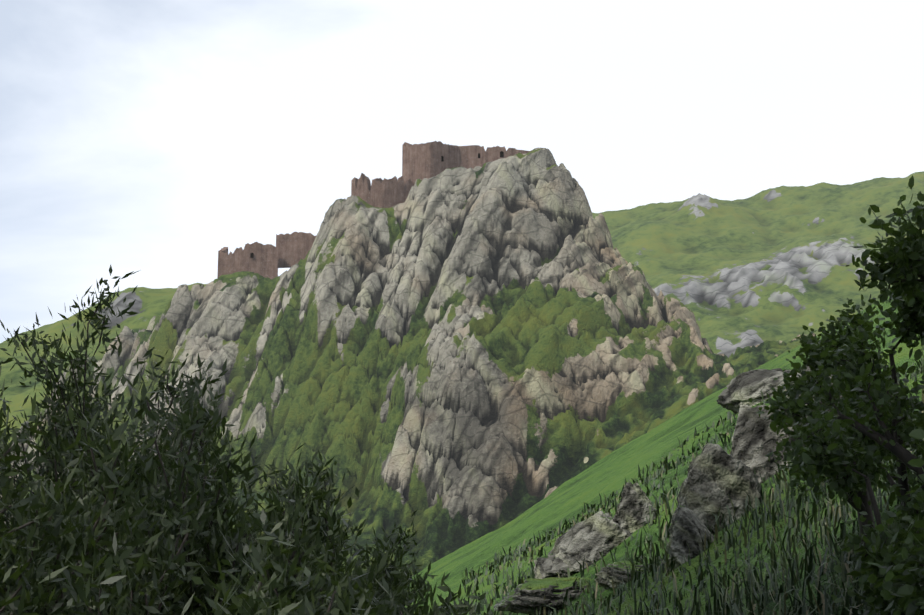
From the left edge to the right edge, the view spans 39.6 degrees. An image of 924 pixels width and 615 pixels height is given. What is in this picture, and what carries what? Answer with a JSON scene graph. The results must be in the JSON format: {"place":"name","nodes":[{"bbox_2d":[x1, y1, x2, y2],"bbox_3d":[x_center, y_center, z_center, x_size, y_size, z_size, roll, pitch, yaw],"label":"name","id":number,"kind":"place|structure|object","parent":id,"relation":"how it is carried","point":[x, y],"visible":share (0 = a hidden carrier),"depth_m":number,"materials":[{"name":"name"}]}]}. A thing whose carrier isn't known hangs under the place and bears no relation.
{"place":"outdoors","nodes":[
{"label":"outdoors","id":0,"kind":"place"},
{"bbox_2d":[0,148,816,589],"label":"rocky mountain","id":1,"kind":"structure","parent":0,"point":[456,358],"depth_m":277.86,"materials":[{"name":"grey stone"}]},
{"bbox_2d":[217,141,531,278],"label":"castle ruin","id":2,"kind":"object","parent":1,"relation":"on","point":[427,160],"visible":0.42,"depth_m":313.31,"materials":[{"name":"brown stone"}]},
{"bbox_2d":[0,171,923,443],"bbox_3d":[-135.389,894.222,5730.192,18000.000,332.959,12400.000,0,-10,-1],"label":"hillside","id":3,"kind":"structure","parent":0,"point":[756,269],"depth_m":726.70,"materials":[{"name":"green plant"}]},
{"bbox_2d":[0,0,923,342],"label":"sky","id":4,"kind":"structure","parent":0,"point":[154,138],"materials":[{"name":"white"}]},
{"bbox_2d":[404,296,923,614],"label":"slope","id":5,"kind":"structure","parent":0,"point":[607,475],"depth_m":35.33,"materials":[{"name":"green plant"}]},
{"bbox_2d":[0,314,153,606],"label":"shrub","id":6,"kind":"object","parent":5,"relation":"on","point":[49,454],"visible":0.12,"depth_m":4.85,"materials":[{"name":"green plant"}]},
{"bbox_2d":[0,265,227,613],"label":"shrub","id":7,"kind":"object","parent":5,"relation":"on","point":[61,387],"visible":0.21,"depth_m":4.24,"materials":[{"name":"green plant"}]},
{"bbox_2d":[0,398,241,614],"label":"shrub","id":8,"kind":"object","parent":5,"relation":"on","point":[142,539],"visible":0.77,"depth_m":2.83,"materials":[{"name":"green plant"}]},
{"bbox_2d":[0,363,287,614],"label":"shrub","id":9,"kind":"object","parent":5,"relation":"on","point":[12,601],"visible":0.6,"depth_m":3.22,"materials":[{"name":"green plant"}]},
{"bbox_2d":[64,436,245,578],"bbox_3d":[-1.657,2.178,6.111,1.333,3.232,1.793,0,-10,-1],"label":"shrub","id":10,"kind":"object","parent":5,"relation":"on","point":[128,469],"depth_m":6.42,"materials":[{"name":"green plant"}]},
{"bbox_2d":[0,460,402,614],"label":"shrub","id":11,"kind":"object","parent":5,"relation":"on","point":[282,577],"visible":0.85,"depth_m":2.63,"materials":[{"name":"green plant"}]},
{"bbox_2d":[41,422,379,614],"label":"shrub","id":12,"kind":"object","parent":5,"relation":"on","point":[153,490],"visible":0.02,"depth_m":4.14,"materials":[{"name":"green plant"}]},
{"bbox_2d":[28,455,408,614],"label":"shrub","id":13,"kind":"object","parent":5,"relation":"on","point":[326,526],"visible":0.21,"depth_m":3.50,"materials":[{"name":"green plant"}]},
{"bbox_2d":[84,358,359,614],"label":"shrub","id":14,"kind":"object","parent":5,"relation":"on","point":[221,488],"visible":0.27,"depth_m":3.53,"materials":[{"name":"green plant"}]},
{"bbox_2d":[249,451,369,592],"bbox_3d":[-0.677,1.768,4.995,0.906,2.436,1.267,0,-10,-1],"label":"shrub","id":15,"kind":"object","parent":5,"relation":"on","point":[278,488],"visible":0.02,"depth_m":5.29,"materials":[{"name":"green plant"}]},
{"bbox_2d":[202,534,486,614],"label":"shrub","id":16,"kind":"object","parent":5,"relation":"on","point":[384,609],"visible":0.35,"depth_m":3.26,"materials":[{"name":"green plant"}]},
{"bbox_2d":[258,507,450,614],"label":"shrub","id":17,"kind":"object","parent":5,"relation":"on","point":[419,583],"visible":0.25,"depth_m":5.95,"materials":[{"name":"green plant"}]},
{"bbox_2d":[352,540,509,614],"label":"shrub","id":18,"kind":"object","parent":5,"relation":"on","point":[395,579],"visible":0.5,"depth_m":4.43,"materials":[{"name":"green plant"}]},
{"bbox_2d":[493,576,592,614],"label":"rock","id":19,"kind":"object","parent":5,"relation":"on","point":[526,595],"visible":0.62,"depth_m":15.94,"materials":[{"name":"grey stone"}]},
{"bbox_2d":[533,554,574,578],"bbox_3d":[1.604,3.744,18.518,1.106,0.624,1.077,0,-10,-1],"label":"rock slab","id":20,"kind":"object","parent":5,"relation":"on","point":[546,566],"visible":0.25,"depth_m":18.20,"materials":[{"name":"grey stone"}]},
{"bbox_2d":[548,510,630,571],"bbox_3d":[1.948,3.396,18.286,1.036,0.994,1.627,7,-12,-36],"label":"rock slab","id":21,"kind":"object","parent":5,"relation":"on","point":[598,532],"visible":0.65,"depth_m":17.97,"materials":[{"name":"grey stone"}]},
{"bbox_2d":[595,560,643,588],"bbox_3d":[1.930,3.120,14.883,0.614,0.359,0.822,3,-11,-18],"label":"rock","id":22,"kind":"object","parent":5,"relation":"on","point":[617,569],"visible":0.65,"depth_m":14.75,"materials":[{"name":"grey stone"}]},
{"bbox_2d":[613,482,656,533],"bbox_3d":[2.466,3.031,18.215,0.725,1.107,0.542,0,-10,-1],"label":"rock","id":23,"kind":"object","parent":5,"relation":"on","point":[632,511],"visible":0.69,"depth_m":18.07,"materials":[{"name":"grey stone"}]},
{"bbox_2d":[455,349,923,614],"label":"grass","id":24,"kind":"structure","parent":5,"relation":"on","point":[839,513],"depth_m":11.40,"materials":[{"name":"green plant"}]},
{"bbox_2d":[668,504,713,570],"bbox_3d":[2.347,2.393,12.981,0.527,0.815,0.776,-3,-11,18],"label":"cliff rock","id":25,"kind":"object","parent":5,"relation":"on","point":[690,528],"visible":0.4,"depth_m":12.78,"materials":[{"name":"grey stone"}]},
{"bbox_2d":[666,443,761,554],"bbox_3d":[2.926,2.282,14.205,1.354,1.591,0.833,2,-10,-10],"label":"cliff rock","id":26,"kind":"object","parent":5,"relation":"on","point":[717,474],"visible":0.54,"depth_m":14.00,"materials":[{"name":"grey stone"}]},
{"bbox_2d":[716,368,790,412],"bbox_3d":[8.972,2.494,37.755,3.192,1.319,2.407,-7,-12,36],"label":"rock","id":27,"kind":"object","parent":5,"relation":"on","point":[742,388],"visible":0.52,"depth_m":37.02,"materials":[{"name":"grey stone"}]},
{"bbox_2d":[730,405,786,483],"bbox_3d":[4.065,2.010,16.610,1.553,1.483,1.504,0,-10,-1],"label":"cliff rock","id":28,"kind":"object","parent":5,"relation":"on","point":[755,438],"visible":0.33,"depth_m":16.17,"materials":[{"name":"grey stone"}]},
{"bbox_2d":[783,365,861,465],"bbox_3d":[4.697,1.516,15.956,1.835,1.805,1.079,-7,-12,33],"label":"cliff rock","id":29,"kind":"object","parent":5,"relation":"on","point":[790,428],"depth_m":15.92,"materials":[{"name":"grey stone"}]},
{"bbox_2d":[748,294,921,545],"bbox_3d":[2.245,0.833,7.599,0.838,1.800,1.090,9,-13,-41],"label":"tree","id":30,"kind":"object","parent":5,"relation":"on","point":[793,392],"visible":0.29,"depth_m":7.63,"materials":[{"name":"green plant"}]},
{"bbox_2d":[765,175,923,484],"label":"tree","id":31,"kind":"object","parent":5,"relation":"on","point":[904,256],"visible":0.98,"depth_m":5.74,"materials":[{"name":"green plant"}]},
{"bbox_2d":[765,408,923,614],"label":"bush","id":32,"kind":"object","parent":5,"relation":"on","point":[826,455],"visible":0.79,"depth_m":5.39,"materials":[{"name":"green plant"}]},
{"bbox_2d":[808,262,923,506],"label":"tree","id":33,"kind":"object","parent":5,"relation":"on","point":[909,327],"visible":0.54,"depth_m":6.64,"materials":[{"name":"green plant"}]},
{"bbox_2d":[865,428,923,614],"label":"bush","id":34,"kind":"object","parent":5,"relation":"on","point":[907,575],"visible":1,"depth_m":4.11,"materials":[{"name":"green plant"}]}
]}

